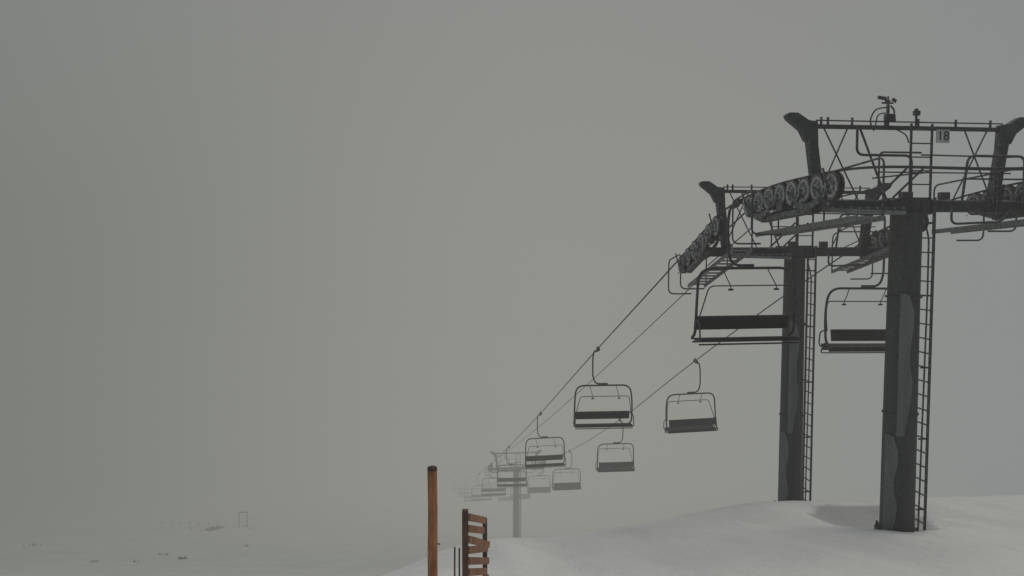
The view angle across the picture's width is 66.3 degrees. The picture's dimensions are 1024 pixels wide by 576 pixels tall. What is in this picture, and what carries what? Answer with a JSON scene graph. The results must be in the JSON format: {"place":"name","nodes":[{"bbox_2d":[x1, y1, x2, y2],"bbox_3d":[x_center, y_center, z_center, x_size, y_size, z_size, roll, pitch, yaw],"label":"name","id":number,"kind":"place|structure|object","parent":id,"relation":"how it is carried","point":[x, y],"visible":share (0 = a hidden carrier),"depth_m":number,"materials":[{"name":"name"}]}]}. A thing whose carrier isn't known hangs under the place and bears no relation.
{"place":"outdoors","nodes":[
{"label":"outdoors","id":0,"kind":"place"},
{"bbox_2d":[0,331,1023,575],"bbox_3d":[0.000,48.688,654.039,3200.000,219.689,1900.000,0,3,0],"label":"snow ground","id":1,"kind":"structure","parent":0,"point":[314,455],"depth_m":239.89,"materials":[{"name":"white snow"}]},
{"bbox_2d":[23,524,253,561],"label":"dry grass tufts","id":2,"kind":"object","parent":1,"relation":"on","point":[212,528],"visible":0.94,"depth_m":74.47,"materials":[{"name":"plant"}]},
{"bbox_2d":[161,522,236,527],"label":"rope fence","id":3,"kind":"object","parent":1,"relation":"on","point":[180,523],"visible":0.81,"depth_m":76.09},
{"bbox_2d":[238,512,247,526],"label":"trail marker frame","id":4,"kind":"object","parent":1,"relation":"on","point":[246,515],"visible":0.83,"depth_m":77.46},
{"bbox_2d":[427,466,439,575],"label":"wooden post","id":5,"kind":"object","parent":1,"relation":"on","point":[432,520],"visible":1,"depth_m":8.98,"materials":[{"name":"brown wood"}]},
{"bbox_2d":[452,464,479,502],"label":"chairlift tower","id":6,"kind":"structure","parent":1,"relation":"on","point":[465,473],"depth_m":149.62,"materials":[{"name":"metal"}]},
{"bbox_2d":[454,509,489,575],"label":"wooden fence","id":7,"kind":"object","parent":1,"relation":"on","point":[483,545],"visible":1,"depth_m":9.42,"materials":[{"name":"brown wood"}]},
{"bbox_2d":[486,450,546,537],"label":"chairlift tower","id":8,"kind":"structure","parent":1,"relation":"on","point":[514,469],"depth_m":72.94,"materials":[{"name":"metal"}]},
{"bbox_2d":[668,181,928,500],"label":"chairlift tower","id":9,"kind":"structure","parent":1,"relation":"on","point":[872,249],"depth_m":18.90,"materials":[{"name":"metal"}]},
{"bbox_2d":[499,282,696,456],"bbox_3d":[1.630,7.656,45.656,0.024,19.720,53.407,0,3,-7],"label":"communication line","id":10,"kind":"object","parent":9,"relation":"attached to","point":[613,360],"visible":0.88,"depth_m":27.51,"materials":[{"name":"metal"}]},
{"bbox_2d":[450,165,1023,477],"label":"chairlift haul cable","id":11,"kind":"object","parent":9,"relation":"attached to","point":[945,168],"visible":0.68,"depth_m":11.67,"materials":[{"name":"metal"}]},
{"bbox_2d":[454,473,466,491],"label":"chairlift chair","id":12,"kind":"object","parent":11,"relation":"hanging from","point":[460,487],"visible":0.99,"depth_m":128.16,"materials":[{"name":"plastic"}]},
{"bbox_2d":[458,477,472,496],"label":"chairlift chair","id":13,"kind":"object","parent":11,"relation":"hanging from","point":[464,492],"visible":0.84,"depth_m":114.11,"materials":[{"name":"plastic"}]},
{"bbox_2d":[464,477,480,501],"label":"chairlift chair","id":14,"kind":"object","parent":11,"relation":"hanging from","point":[470,496],"visible":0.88,"depth_m":99.69,"materials":[{"name":"plastic"}]},
{"bbox_2d":[471,474,491,500],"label":"chairlift chair","id":15,"kind":"object","parent":11,"relation":"hanging from","point":[483,499],"visible":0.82,"depth_m":85.39,"materials":[{"name":"plastic"}]},
{"bbox_2d":[482,462,505,495],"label":"chairlift chair","id":16,"kind":"object","parent":11,"relation":"hanging from","point":[494,490],"visible":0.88,"depth_m":71.50,"materials":[{"name":"plastic"}]},
{"bbox_2d":[497,445,526,486],"bbox_3d":[-0.006,13.044,57.477,2.220,3.058,0.616,0,3,-5],"label":"chairlift chair","id":17,"kind":"object","parent":11,"relation":"hanging from","point":[511,480],"visible":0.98,"depth_m":57.55,"materials":[{"name":"plastic"}]},
{"bbox_2d":[525,412,565,468],"bbox_3d":[1.788,8.229,42.678,2.220,3.058,0.616,-1,4,-7],"label":"chairlift chair","id":18,"kind":"object","parent":11,"relation":"hanging from","point":[544,458],"visible":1,"depth_m":42.73,"materials":[{"name":"plastic"}]},
{"bbox_2d":[573,347,633,428],"bbox_3d":[3.389,3.671,29.071,2.220,3.058,0.616,0,3,-5],"label":"chairlift chair","id":19,"kind":"object","parent":11,"relation":"hanging from","point":[602,415],"visible":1,"depth_m":29.11,"materials":[{"name":"plastic"}]},
{"bbox_2d":[691,197,801,345],"bbox_3d":[4.908,-0.359,16.417,2.220,3.058,0.616,-1,3,-7],"label":"chairlift chair","id":20,"kind":"object","parent":11,"relation":"hanging from","point":[739,322],"visible":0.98,"depth_m":16.46,"materials":[{"name":"plastic"}]},
{"bbox_2d":[732,96,1023,531],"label":"chairlift tower","id":21,"kind":"structure","parent":1,"relation":"on","point":[997,201],"depth_m":14.54,"materials":[{"name":"metal"}]},
{"bbox_2d":[479,182,1020,477],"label":"chairlift haul cable","id":22,"kind":"object","parent":21,"relation":"attached to","point":[1016,183],"visible":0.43,"depth_m":26.52,"materials":[{"name":"metal"}]},
{"bbox_2d":[469,475,479,483],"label":"chairlift chair","id":23,"kind":"object","parent":22,"relation":"hanging from","point":[471,482],"visible":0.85,"depth_m":158.47,"materials":[{"name":"plastic"}]},
{"bbox_2d":[474,470,485,485],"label":"chairlift chair","id":24,"kind":"object","parent":22,"relation":"hanging from","point":[475,484],"visible":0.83,"depth_m":144.18,"materials":[{"name":"plastic"}]},
{"bbox_2d":[480,473,492,490],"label":"chairlift chair","id":25,"kind":"object","parent":22,"relation":"hanging from","point":[481,488],"visible":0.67,"depth_m":129.97,"materials":[{"name":"plastic"}]},
{"bbox_2d":[497,477,512,500],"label":"chairlift chair","id":26,"kind":"object","parent":22,"relation":"hanging from","point":[504,498],"visible":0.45,"depth_m":101.62,"materials":[{"name":"plastic"}]},
{"bbox_2d":[510,472,529,499],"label":"chairlift chair","id":27,"kind":"object","parent":22,"relation":"hanging from","point":[525,496],"visible":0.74,"depth_m":87.38,"materials":[{"name":"plastic"}]},
{"bbox_2d":[527,468,550,492],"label":"chairlift chair","id":28,"kind":"object","parent":22,"relation":"hanging from","point":[538,489],"visible":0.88,"depth_m":73.70,"materials":[{"name":"plastic"}]},
{"bbox_2d":[552,449,580,490],"bbox_3d":[4.181,13.966,60.043,2.220,3.166,0.660,0,3,-7],"label":"chairlift chair","id":29,"kind":"object","parent":22,"relation":"hanging from","point":[569,486],"visible":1,"depth_m":59.94,"materials":[{"name":"plastic"}]},
{"bbox_2d":[595,419,634,471],"bbox_3d":[5.958,9.050,45.019,2.220,3.166,0.660,0,3,-9],"label":"chairlift chair","id":30,"kind":"object","parent":22,"relation":"hanging from","point":[615,466],"visible":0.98,"depth_m":44.91,"materials":[{"name":"plastic"}]},
{"bbox_2d":[663,358,717,433],"bbox_3d":[7.465,4.524,32.733,2.220,3.166,0.660,-1,4,-9],"label":"chairlift chair","id":31,"kind":"object","parent":22,"relation":"hanging from","point":[692,425],"visible":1,"depth_m":32.63,"materials":[{"name":"plastic"}]},
{"bbox_2d":[818,230,886,352],"bbox_3d":[8.970,0.122,19.806,2.220,3.166,0.660,0,3,-6],"label":"chairlift chair","id":32,"kind":"object","parent":22,"relation":"hanging from","point":[857,334],"visible":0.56,"depth_m":19.66,"materials":[{"name":"plastic"}]},
{"bbox_2d":[0,0,1023,335],"label":"sky","id":33,"kind":"structure","parent":0,"point":[331,167],"materials":[{"name":"grey"}]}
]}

